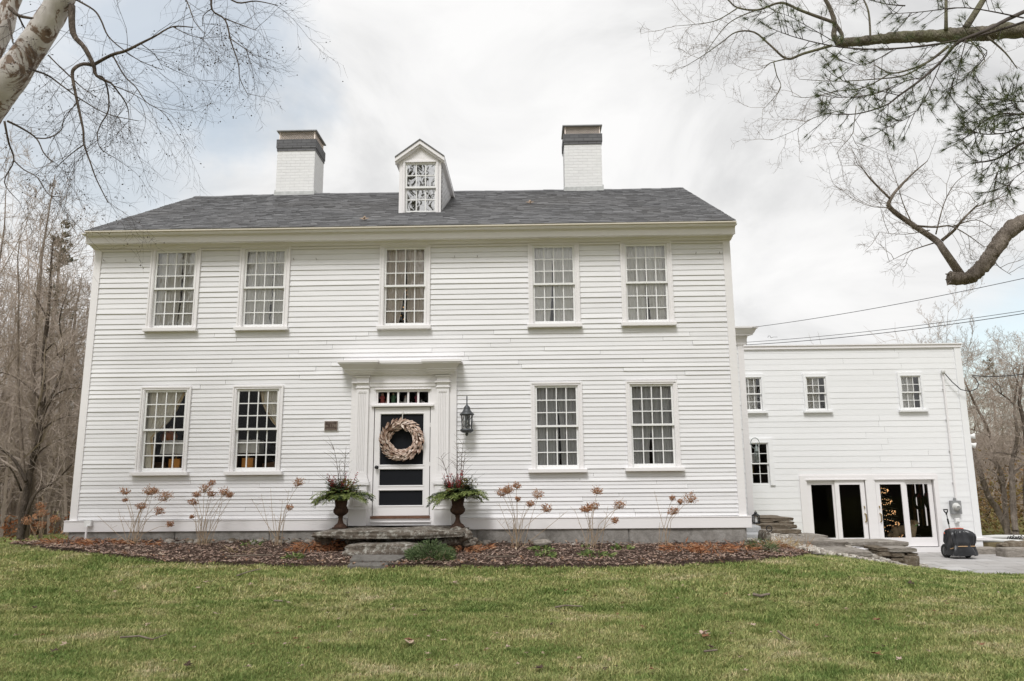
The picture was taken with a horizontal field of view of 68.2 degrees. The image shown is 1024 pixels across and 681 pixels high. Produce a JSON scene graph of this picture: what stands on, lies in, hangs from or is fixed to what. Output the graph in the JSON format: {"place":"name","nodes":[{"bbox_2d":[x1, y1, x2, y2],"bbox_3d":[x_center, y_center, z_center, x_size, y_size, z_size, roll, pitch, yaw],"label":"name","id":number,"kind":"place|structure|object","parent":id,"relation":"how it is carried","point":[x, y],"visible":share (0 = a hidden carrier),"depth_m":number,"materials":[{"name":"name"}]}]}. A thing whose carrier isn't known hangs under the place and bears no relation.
{"place":"outdoors","nodes":[
{"label":"outdoors","id":0,"kind":"place"},
{"bbox_2d":[0,507,1023,680],"bbox_3d":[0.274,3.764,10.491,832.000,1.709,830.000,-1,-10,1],"label":"lawn ground","id":1,"kind":"structure","parent":0,"point":[1021,529],"depth_m":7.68,"materials":[{"name":"plant"}]},
{"bbox_2d":[0,268,67,486],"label":"bare tree","id":2,"kind":"object","parent":1,"relation":"on","point":[15,336],"visible":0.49,"depth_m":17.77,"materials":[{"name":"brown plant"}]},
{"bbox_2d":[0,512,69,539],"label":"undergrowth","id":3,"kind":"object","parent":1,"relation":"on","point":[5,527],"visible":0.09,"depth_m":20.29,"materials":[{"name":"orange plant"}]},
{"bbox_2d":[21,496,60,539],"bbox_3d":[-7.933,3.006,12.735,0.572,0.766,0.534,-1,-10,1],"label":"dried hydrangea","id":4,"kind":"object","parent":1,"relation":"on","point":[42,511],"visible":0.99,"depth_m":12.76,"materials":[{"name":"plant"}]},
{"bbox_2d":[0,120,86,384],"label":"bare tree","id":5,"kind":"object","parent":1,"relation":"on","point":[12,308],"visible":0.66,"depth_m":18.68,"materials":[{"name":"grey plant"}]},
{"bbox_2d":[0,314,86,537],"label":"bare tree","id":6,"kind":"object","parent":1,"relation":"on","point":[48,499],"visible":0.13,"depth_m":18.77,"materials":[{"name":"brown plant"}]},
{"bbox_2d":[0,309,88,499],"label":"bare tree","id":7,"kind":"object","parent":1,"relation":"on","point":[56,369],"visible":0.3,"depth_m":21.37,"materials":[{"name":"brown plant"}]},
{"bbox_2d":[1,251,90,533],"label":"bare tree","id":8,"kind":"object","parent":1,"relation":"on","point":[70,479],"visible":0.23,"depth_m":21.46,"materials":[{"name":"brown plant"}]},
{"bbox_2d":[0,247,91,534],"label":"bare tree","id":9,"kind":"object","parent":1,"relation":"on","point":[45,529],"visible":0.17,"depth_m":22.34,"materials":[{"name":"brown plant"}]},
{"bbox_2d":[0,198,93,539],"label":"forked tree","id":10,"kind":"object","parent":1,"relation":"on","point":[25,505],"visible":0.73,"depth_m":16.82,"materials":[{"name":"brown plant"}]},
{"bbox_2d":[0,134,97,538],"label":"bare tree","id":11,"kind":"object","parent":1,"relation":"on","point":[33,402],"visible":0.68,"depth_m":17.14,"materials":[{"name":"brown plant"}]},
{"bbox_2d":[22,219,84,534],"bbox_3d":[-17.020,1.216,27.729,3.434,11.876,3.483,-7,-12,33],"label":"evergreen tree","id":12,"kind":"object","parent":1,"relation":"on","point":[70,260],"visible":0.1,"depth_m":28.26,"materials":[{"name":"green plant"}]},
{"bbox_2d":[0,183,125,536],"bbox_3d":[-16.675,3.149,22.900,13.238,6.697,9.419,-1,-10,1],"label":"woods","id":13,"kind":"object","parent":1,"relation":"on","point":[4,504],"visible":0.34,"depth_m":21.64,"materials":[{"name":"plant"}]},
{"bbox_2d":[48,356,81,498],"bbox_3d":[-8.701,1.613,17.348,3.234,6.071,2.768,6,-12,-30],"label":"bare tree","id":14,"kind":"object","parent":1,"relation":"on","point":[55,442],"visible":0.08,"depth_m":15.76,"materials":[{"name":"brown plant"}]},
{"bbox_2d":[0,0,347,296],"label":"sycamore tree","id":15,"kind":"object","parent":1,"relation":"on","point":[21,59],"visible":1,"depth_m":9.39,"materials":[{"name":"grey plant"}]},
{"bbox_2d":[342,541,427,556],"bbox_3d":[-1.854,3.091,11.123,1.214,0.248,0.558,-1,-10,1],"label":"stone step","id":16,"kind":"object","parent":1,"relation":"on","point":[379,548],"visible":0.53,"depth_m":10.90,"materials":[{"name":"stone"}]},
{"bbox_2d":[63,124,751,543],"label":"clapboard house","id":17,"kind":"structure","parent":1,"relation":"on","point":[337,346],"depth_m":12.78,"materials":[{"name":"white paint"}]},
{"bbox_2d":[129,386,191,475],"bbox_3d":[-5.827,1.524,12.671,0.962,1.632,0.205,-1,-10,1],"label":"window","id":18,"kind":"structure","parent":17,"relation":"in","point":[139,470],"depth_m":12.66,"materials":[{"name":"white paint"}]},
{"bbox_2d":[144,392,185,467],"bbox_3d":[-5.864,1.501,12.767,0.635,1.364,0.043,-1,-10,1],"label":"curtain","id":19,"kind":"object","parent":17,"relation":"hanging from","point":[149,450],"visible":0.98,"depth_m":12.82,"materials":[{"name":"white fabric"}]},
{"bbox_2d":[155,253,182,325],"bbox_3d":[-5.985,-0.894,13.209,0.429,1.389,0.039,-1,-10,1],"label":"curtain","id":20,"kind":"object","parent":17,"relation":"hanging from","point":[161,294],"visible":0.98,"depth_m":13.22,"materials":[{"name":"fabric"}]},
{"bbox_2d":[160,439,182,467],"bbox_3d":[-5.694,2.059,12.812,0.440,0.771,0.260,-1,-10,1],"label":"table lamp","id":21,"kind":"object","parent":17,"relation":"attached to","point":[177,450],"visible":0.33,"depth_m":12.74,"materials":[{"name":"fabric"}]},
{"bbox_2d":[142,248,201,333],"bbox_3d":[-5.849,-0.863,13.108,0.926,1.637,0.205,-1,-10,1],"label":"window","id":22,"kind":"structure","parent":17,"relation":"in","point":[150,327],"depth_m":13.10,"materials":[{"name":"white paint"}]},
{"bbox_2d":[177,253,194,324],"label":"curtain","id":23,"kind":"object","parent":17,"relation":"hanging from","point":[189,295],"visible":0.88,"depth_m":13.19,"materials":[{"name":"fabric"}]},
{"bbox_2d":[238,439,263,467],"bbox_3d":[-4.451,2.043,12.785,0.430,0.766,0.260,-1,-10,1],"label":"table lamp","id":24,"kind":"object","parent":17,"relation":"attached to","point":[251,449],"visible":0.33,"depth_m":12.72,"materials":[{"name":"fabric"}]},
{"bbox_2d":[223,385,283,474],"bbox_3d":[-4.264,1.505,12.637,0.962,1.638,0.205,-1,-10,1],"label":"window","id":25,"kind":"structure","parent":17,"relation":"in","point":[234,430],"depth_m":12.63,"materials":[{"name":"white paint"}]},
{"bbox_2d":[245,252,274,324],"bbox_3d":[-4.388,-0.912,13.175,0.483,1.393,0.041,-1,-10,1],"label":"curtain","id":26,"kind":"object","parent":17,"relation":"hanging from","point":[249,319],"visible":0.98,"depth_m":13.18,"materials":[{"name":"fabric"}]},
{"bbox_2d":[233,246,290,331],"bbox_3d":[-4.279,-0.881,13.074,0.926,1.641,0.205,-1,-10,1],"label":"window","id":27,"kind":"structure","parent":17,"relation":"in","point":[242,289],"depth_m":13.07,"materials":[{"name":"white paint"}]},
{"bbox_2d":[261,391,277,425],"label":"curtain","id":28,"kind":"object","parent":17,"relation":"hanging from","point":[272,409],"visible":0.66,"depth_m":12.80,"materials":[{"name":"beige fabric"}]},
{"bbox_2d":[270,252,284,323],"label":"curtain","id":29,"kind":"object","parent":17,"relation":"hanging from","point":[279,292],"visible":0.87,"depth_m":13.15,"materials":[{"name":"fabric"}]},
{"bbox_2d":[386,250,406,322],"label":"curtain","id":30,"kind":"object","parent":17,"relation":"hanging from","point":[400,280],"visible":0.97,"depth_m":13.13,"materials":[{"name":"fabric"}]},
{"bbox_2d":[372,407,430,515],"bbox_3d":[-1.811,1.977,12.429,0.931,1.759,0.128,-1,-10,1],"label":"screen door","id":31,"kind":"structure","parent":17,"relation":"in","point":[400,488],"depth_m":12.43,"materials":[{"name":"white paint"}]},
{"bbox_2d":[379,408,423,461],"bbox_3d":[-1.819,1.542,12.442,0.766,0.892,0.164,-1,-10,1],"label":"wreath","id":32,"kind":"object","parent":31,"relation":"hanging from","point":[392,451],"visible":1,"depth_m":12.40,"materials":[{"name":"beige plant"}]},
{"bbox_2d":[371,388,433,406],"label":"transom window","id":33,"kind":"structure","parent":17,"relation":"in","point":[398,390],"depth_m":12.64,"materials":[{"name":"white paint"}]},
{"bbox_2d":[376,244,430,330],"bbox_3d":[-1.842,-0.906,13.020,0.926,1.644,0.205,-1,-10,1],"label":"window","id":34,"kind":"structure","parent":17,"relation":"in","point":[382,325],"depth_m":13.02,"materials":[{"name":"white paint"}]},
{"bbox_2d":[407,250,423,322],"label":"curtain","id":35,"kind":"object","parent":17,"relation":"hanging from","point":[419,293],"visible":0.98,"depth_m":13.11,"materials":[{"name":"fabric"}]},
{"bbox_2d":[460,396,473,435],"bbox_3d":[-0.739,1.241,12.438,0.239,0.666,0.313,-1,-10,1],"label":"wall lantern","id":36,"kind":"object","parent":17,"relation":"attached to","point":[467,413],"depth_m":12.34,"materials":[{"name":"metal"}]},
{"bbox_2d":[534,248,551,320],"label":"curtain","id":37,"kind":"object","parent":17,"relation":"hanging from","point":[539,278],"visible":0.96,"depth_m":13.07,"materials":[{"name":"fabric"}]},
{"bbox_2d":[537,388,558,464],"bbox_3d":[0.586,1.422,12.627,0.382,1.375,0.039,-1,-10,1],"label":"curtain","id":38,"kind":"object","parent":17,"relation":"hanging from","point":[542,431],"visible":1,"depth_m":12.62,"materials":[{"name":"fabric"}]},
{"bbox_2d":[527,242,581,328],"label":"window","id":39,"kind":"structure","parent":17,"relation":"in","point":[577,323],"depth_m":12.96,"materials":[{"name":"white paint"}]},
{"bbox_2d":[528,382,587,472],"bbox_3d":[0.743,1.444,12.528,0.962,1.642,0.205,-1,-10,1],"label":"window","id":40,"kind":"structure","parent":17,"relation":"in","point":[535,468],"depth_m":12.52,"materials":[{"name":"white paint"}]},
{"bbox_2d":[552,248,573,320],"bbox_3d":[0.886,-0.968,13.057,0.372,1.394,0.043,-1,-10,1],"label":"curtain","id":41,"kind":"object","parent":17,"relation":"hanging from","point":[568,290],"visible":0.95,"depth_m":13.06,"materials":[{"name":"fabric"}]},
{"bbox_2d":[557,388,576,464],"bbox_3d":[0.925,1.418,12.620,0.340,1.375,0.043,-1,-10,1],"label":"curtain","id":42,"kind":"object","parent":17,"relation":"hanging from","point":[571,431],"visible":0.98,"depth_m":12.62,"materials":[{"name":"fabric"}]},
{"bbox_2d":[626,247,645,319],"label":"curtain","id":43,"kind":"object","parent":17,"relation":"hanging from","point":[631,277],"visible":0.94,"depth_m":13.03,"materials":[{"name":"fabric"}]},
{"bbox_2d":[632,387,650,463],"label":"curtain","id":44,"kind":"object","parent":17,"relation":"hanging from","point":[637,430],"visible":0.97,"depth_m":12.60,"materials":[{"name":"fabric"}]},
{"bbox_2d":[619,241,676,327],"bbox_3d":[2.301,-0.958,12.930,0.926,1.640,0.205,-1,-10,1],"label":"window","id":45,"kind":"structure","parent":17,"relation":"in","point":[670,321],"depth_m":12.93,"materials":[{"name":"white paint"}]},
{"bbox_2d":[625,379,684,471],"bbox_3d":[2.324,1.416,12.495,0.962,1.639,0.205,-1,-10,1],"label":"window","id":46,"kind":"structure","parent":17,"relation":"in","point":[675,466],"depth_m":12.49,"materials":[{"name":"white paint"}]},
{"bbox_2d":[644,246,666,319],"bbox_3d":[2.475,-0.992,13.024,0.361,1.392,0.042,-1,-10,1],"label":"curtain","id":47,"kind":"object","parent":17,"relation":"hanging from","point":[660,274],"visible":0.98,"depth_m":13.03,"materials":[{"name":"fabric"}]},
{"bbox_2d":[649,386,672,463],"bbox_3d":[2.494,1.391,12.587,0.363,1.372,0.042,-1,-10,1],"label":"curtain","id":48,"kind":"object","parent":17,"relation":"hanging from","point":[667,430],"visible":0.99,"depth_m":12.58,"materials":[{"name":"fabric"}]},
{"bbox_2d":[4,536,811,569],"bbox_3d":[-1.802,3.233,11.796,12.809,0.283,3.161,-1,-10,1],"label":"mulch bed","id":49,"kind":"object","parent":1,"relation":"on","point":[583,563],"visible":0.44,"depth_m":10.90,"materials":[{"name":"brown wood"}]},
{"bbox_2d":[98,483,174,543],"bbox_3d":[-5.900,2.732,11.905,1.275,0.949,0.529,-1,-10,1],"label":"dried hydrangea","id":50,"kind":"object","parent":49,"relation":"on","point":[154,490],"visible":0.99,"depth_m":11.92,"materials":[{"name":"plant"}]},
{"bbox_2d":[187,479,234,544],"bbox_3d":[-4.761,2.696,11.839,0.896,1.029,0.446,-3,-11,12],"label":"dried hydrangea","id":51,"kind":"object","parent":49,"relation":"on","point":[211,494],"visible":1,"depth_m":11.85,"materials":[{"name":"plant"}]},
{"bbox_2d":[251,477,304,545],"bbox_3d":[-3.616,2.668,11.772,0.806,1.058,0.321,-2,-11,11],"label":"dried hydrangea","id":52,"kind":"object","parent":49,"relation":"on","point":[291,506],"visible":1,"depth_m":11.78,"materials":[{"name":"plant"}]},
{"bbox_2d":[280,540,333,553],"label":"dead daylily","id":53,"kind":"object","parent":49,"relation":"on","point":[305,545],"visible":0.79,"depth_m":11.30,"materials":[{"name":"orange plant"}]},
{"bbox_2d":[347,562,388,568],"bbox_3d":[-1.963,3.072,10.320,0.546,0.086,0.132,-1,-10,1],"label":"flagstone","id":54,"kind":"object","parent":49,"relation":"on","point":[376,565],"visible":0.94,"depth_m":10.28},
{"bbox_2d":[350,554,405,563],"bbox_3d":[-1.870,3.056,10.574,0.749,0.118,0.228,-1,-10,1],"label":"flagstone","id":55,"kind":"object","parent":49,"relation":"on","point":[372,558],"visible":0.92,"depth_m":10.53,"materials":[{"name":"stone"}]},
{"bbox_2d":[375,539,405,541],"bbox_3d":[-1.858,3.078,11.626,0.472,0.363,0.430,-4,-11,17],"label":"rough stone","id":56,"kind":"object","parent":49,"relation":"on","point":[388,540],"visible":0.14,"depth_m":11.50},
{"bbox_2d":[311,525,468,538],"bbox_3d":[-1.830,2.964,11.684,2.283,0.155,1.120,-1,-10,1],"label":"stone step","id":57,"kind":"object","parent":56,"relation":"on","point":[413,532],"visible":0.93,"depth_m":11.17,"materials":[{"name":"stone"}]},
{"bbox_2d":[332,499,348,528],"bbox_3d":[-2.688,2.690,11.877,0.274,0.500,0.274,-1,-10,1],"label":"urn","id":58,"kind":"object","parent":57,"relation":"on","point":[340,510],"visible":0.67,"depth_m":11.81,"materials":[{"name":"metal"}]},
{"bbox_2d":[309,441,375,505],"bbox_3d":[-2.668,2.077,11.969,1.062,1.147,0.803,-1,-10,1],"label":"urn planting","id":59,"kind":"object","parent":58,"relation":"in","point":[339,492],"visible":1,"depth_m":11.84,"materials":[{"name":"green plant"}]},
{"bbox_2d":[450,496,464,527],"bbox_3d":[-0.849,2.668,11.837,0.274,0.500,0.274,-1,-10,1],"label":"urn","id":60,"kind":"object","parent":57,"relation":"on","point":[457,509],"visible":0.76,"depth_m":11.77,"materials":[{"name":"metal"}]},
{"bbox_2d":[426,434,488,509],"bbox_3d":[-0.858,2.057,11.927,1.028,1.178,1.018,-1,-10,1],"label":"urn planting","id":61,"kind":"object","parent":60,"relation":"in","point":[459,489],"visible":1,"depth_m":11.81,"materials":[{"name":"green plant"}]},
{"bbox_2d":[404,538,457,562],"bbox_3d":[-1.151,2.951,10.718,0.788,0.330,0.709,-1,-10,1],"label":"juniper","id":62,"kind":"object","parent":49,"relation":"on","point":[419,552],"visible":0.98,"depth_m":10.62,"materials":[{"name":"plant"}]},
{"bbox_2d":[494,481,564,547],"bbox_3d":[0.290,2.678,11.625,1.138,1.030,0.544,-1,-10,1],"label":"dried hydrangea","id":63,"kind":"object","parent":49,"relation":"on","point":[507,490],"visible":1,"depth_m":11.71,"materials":[{"name":"plant"}]},
{"bbox_2d":[570,485,625,548],"bbox_3d":[1.332,2.714,11.640,0.863,0.972,0.540,-1,-10,1],"label":"dried hydrangea","id":64,"kind":"object","parent":49,"relation":"on","point":[584,509],"visible":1,"depth_m":11.63,"materials":[{"name":"plant"}]},
{"bbox_2d":[654,491,698,545],"bbox_3d":[2.503,2.723,11.506,0.676,0.867,0.358,-3,-11,15],"label":"dried hydrangea","id":65,"kind":"object","parent":49,"relation":"on","point":[672,512],"visible":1,"depth_m":11.56,"materials":[{"name":"plant"}]},
{"bbox_2d":[658,537,712,551],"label":"dead daylily","id":66,"kind":"object","parent":49,"relation":"on","point":[671,547],"visible":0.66,"depth_m":11.14,"materials":[{"name":"orange plant"}]},
{"bbox_2d":[684,539,740,553],"bbox_3d":[2.936,3.071,11.048,0.959,0.308,0.859,-1,-10,1],"label":"dead daylily","id":67,"kind":"object","parent":49,"relation":"on","point":[713,548],"visible":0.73,"depth_m":10.96,"materials":[{"name":"orange plant"}]},
{"bbox_2d":[0,543,1023,613],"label":"lawn grass","id":68,"kind":"structure","parent":1,"relation":"on","point":[953,584],"depth_m":9.24,"materials":[{"name":"plant"}]},
{"bbox_2d":[679,326,758,524],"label":"house ell","id":69,"kind":"structure","parent":1,"relation":"on","point":[742,333],"depth_m":16.65,"materials":[{"name":"white"}]},
{"bbox_2d":[637,0,1023,285],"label":"oak tree","id":70,"kind":"object","parent":1,"relation":"on","point":[1003,236],"visible":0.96,"depth_m":11.78,"materials":[{"name":"brown plant"}]},
{"bbox_2d":[743,343,992,551],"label":"house wing","id":71,"kind":"structure","parent":1,"relation":"on","point":[844,451],"depth_m":20.70,"materials":[{"name":"wood"}]},
{"bbox_2d":[746,379,757,408],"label":"curtain","id":72,"kind":"object","parent":71,"relation":"hanging from","point":[751,390],"visible":0.49,"depth_m":21.03,"materials":[{"name":"fabric"}]},
{"bbox_2d":[745,374,767,415],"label":"window","id":73,"kind":"structure","parent":71,"relation":"in","point":[751,412],"depth_m":20.91,"materials":[{"name":"white"}]},
{"bbox_2d":[749,438,775,485],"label":"window","id":74,"kind":"structure","parent":71,"relation":"in","point":[768,441],"depth_m":20.57,"materials":[{"name":"white"}]},
{"bbox_2d":[807,378,820,408],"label":"curtain","id":75,"kind":"object","parent":71,"relation":"hanging from","point":[810,390],"visible":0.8,"depth_m":21.00,"materials":[{"name":"fabric"}]},
{"bbox_2d":[802,373,833,414],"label":"window","id":76,"kind":"structure","parent":71,"relation":"in","point":[827,410],"depth_m":20.86,"materials":[{"name":"white"}]},
{"bbox_2d":[807,480,837,538],"bbox_3d":[8.376,4.651,20.354,0.792,1.745,0.040,-1,-10,1],"label":"sliding door","id":77,"kind":"structure","parent":71,"relation":"in","point":[809,482],"depth_m":20.40,"materials":[{"name":"white paint"}]},
{"bbox_2d":[834,480,868,546],"bbox_3d":[9.106,4.627,20.259,0.792,1.745,0.109,-1,-10,1],"label":"sliding door","id":78,"kind":"structure","parent":71,"relation":"in","point":[836,482],"depth_m":20.31,"materials":[{"name":"white paint"}]},
{"bbox_2d":[861,484,903,537],"bbox_3d":[10.250,4.516,21.054,1.414,2.563,1.245,-1,-10,1],"label":"christmas tree","id":79,"kind":"object","parent":71,"relation":"in","point":[883,506],"visible":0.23,"depth_m":20.88,"materials":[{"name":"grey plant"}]},
{"bbox_2d":[875,480,910,546],"bbox_3d":[10.194,4.614,20.235,0.793,1.745,0.109,-1,-10,1],"label":"sliding door","id":80,"kind":"structure","parent":71,"relation":"in","point":[877,482],"depth_m":20.27,"materials":[{"name":"white paint"}]},
{"bbox_2d":[901,377,914,407],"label":"curtain","id":81,"kind":"object","parent":71,"relation":"hanging from","point":[904,389],"visible":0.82,"depth_m":20.94,"materials":[{"name":"fabric"}]},
{"bbox_2d":[896,372,928,413],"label":"window","id":82,"kind":"structure","parent":71,"relation":"in","point":[922,409],"depth_m":20.81,"materials":[{"name":"white"}]},
{"bbox_2d":[910,484,930,525],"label":"window","id":83,"kind":"structure","parent":71,"relation":"attached to","point":[914,508],"depth_m":22.21,"materials":[{"name":"glass"}]},
{"bbox_2d":[905,480,937,545],"bbox_3d":[10.929,4.620,20.298,0.793,1.745,0.040,-1,-10,1],"label":"sliding door","id":84,"kind":"structure","parent":71,"relation":"in","point":[915,541],"depth_m":20.23,"materials":[{"name":"white paint"}]},
{"bbox_2d":[941,369,956,498],"bbox_3d":[11.876,2.510,20.525,0.110,3.504,0.123,-1,-10,1],"label":"conduit pipe","id":85,"kind":"object","parent":71,"relation":"attached to","point":[947,419],"visible":1,"depth_m":20.54,"materials":[{"name":"white paint"}]},
{"bbox_2d":[738,0,1023,210],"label":"pine tree","id":86,"kind":"object","parent":1,"relation":"on","point":[967,129],"visible":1,"depth_m":9.99,"materials":[{"name":"green plant"}]},
{"bbox_2d":[810,326,1023,517],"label":"woods","id":87,"kind":"object","parent":1,"relation":"on","point":[990,450],"visible":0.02,"depth_m":37.35,"materials":[{"name":"plant"}]},
{"bbox_2d":[911,277,994,455],"bbox_3d":[19.804,3.108,35.239,4.760,11.053,6.807,-1,-10,1],"label":"bare tree","id":88,"kind":"object","parent":1,"relation":"on","point":[970,323],"visible":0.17,"depth_m":34.66,"materials":[{"name":"brown plant"}]},
{"bbox_2d":[929,302,1023,514],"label":"bare tree","id":89,"kind":"object","parent":1,"relation":"on","point":[955,337],"visible":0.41,"depth_m":39.39,"materials":[{"name":"brown plant"}]},
{"bbox_2d":[962,341,1022,528],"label":"leaning tree","id":90,"kind":"object","parent":1,"relation":"on","point":[978,411],"visible":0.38,"depth_m":27.54,"materials":[{"name":"brown plant"}]},
{"bbox_2d":[962,331,1023,505],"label":"leaning tree","id":91,"kind":"object","parent":1,"relation":"on","point":[1020,392],"visible":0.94,"depth_m":24.28,"materials":[{"name":"brown plant"}]},
{"bbox_2d":[971,411,1022,534],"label":"leaning tree","id":92,"kind":"object","parent":1,"relation":"on","point":[991,501],"visible":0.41,"depth_m":25.60,"materials":[{"name":"brown plant"}]},
{"bbox_2d":[972,332,1023,539],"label":"leaning tree","id":93,"kind":"object","parent":1,"relation":"on","point":[1012,493],"visible":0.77,"depth_m":24.77,"materials":[{"name":"brown plant"}]},
{"bbox_2d":[972,434,1023,534],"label":"leaning tree","id":94,"kind":"object","parent":1,"relation":"on","point":[1006,521],"visible":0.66,"depth_m":25.16,"materials":[{"name":"brown plant"}]},
{"bbox_2d":[974,447,1023,534],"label":"undergrowth","id":95,"kind":"object","parent":1,"relation":"on","point":[999,503],"visible":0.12,"depth_m":27.63,"materials":[{"name":"plant"}]},
{"bbox_2d":[0,535,1023,576],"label":"lawn grass","id":96,"kind":"structure","parent":0,"point":[2,538],"depth_m":15.71,"materials":[{"name":"plant"}]},
{"bbox_2d":[0,0,1023,433],"label":"sky","id":97,"kind":"structure","parent":0,"point":[492,86],"materials":[{"name":"white"}]},
{"bbox_2d":[914,552,1023,573],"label":"patio","id":98,"kind":"structure","parent":0,"point":[987,563],"depth_m":17.49,"materials":[{"name":"concrete"}]},
{"bbox_2d":[941,528,977,557],"bbox_3d":[10.995,4.968,18.566,0.705,0.721,0.628,-1,-10,1],"label":"covered snow blower","id":99,"kind":"object","parent":98,"relation":"on","point":[960,542],"visible":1,"depth_m":18.41,"materials":[{"name":"fabric"}]},
{"bbox_2d":[995,547,1023,557],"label":"granite block","id":100,"kind":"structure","parent":98,"relation":"on","point":[1007,552],"depth_m":18.59,"materials":[{"name":"stone"}]},
{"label":"path","id":101,"kind":"structure","parent":0,"visible":0},
{"bbox_2d":[772,536,847,546],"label":"path slab","id":102,"kind":"structure","parent":101,"relation":"on","point":[819,541],"depth_m":14.05,"materials":[{"name":"stone"}]},
{"bbox_2d":[747,532,930,568],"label":"pebbles","id":103,"kind":"object","parent":101,"relation":"on","point":[815,549],"visible":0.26,"depth_m":13.50,"materials":[{"name":"gravel"}]},
{"bbox_2d":[820,546,872,556],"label":"path slab","id":104,"kind":"structure","parent":101,"relation":"on","point":[858,552],"depth_m":13.08,"materials":[{"name":"stone"}]},
{"bbox_2d":[836,539,908,546],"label":"path slab","id":105,"kind":"structure","parent":101,"relation":"on","point":[862,542],"depth_m":16.88,"materials":[{"name":"stone"}]},
{"bbox_3d":[5.814,4.105,15.966,0.207,0.088,0.642,-1,-10,1],"label":"step stone","id":106,"kind":"object","parent":101,"relation":"on","visible":0},
{"bbox_2d":[769,528,801,533],"bbox_3d":[5.755,4.097,16.345,0.645,0.104,1.125,-1,-10,1],"label":"step stone","id":107,"kind":"object","parent":106,"relation":"on","point":[787,531],"visible":0.52,"depth_m":15.81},
{"bbox_2d":[756,522,796,528],"bbox_3d":[5.650,4.102,16.808,0.971,0.126,1.235,-1,-10,1],"label":"step stone","id":108,"kind":"object","parent":107,"relation":"on","point":[774,525],"visible":0.46,"depth_m":16.22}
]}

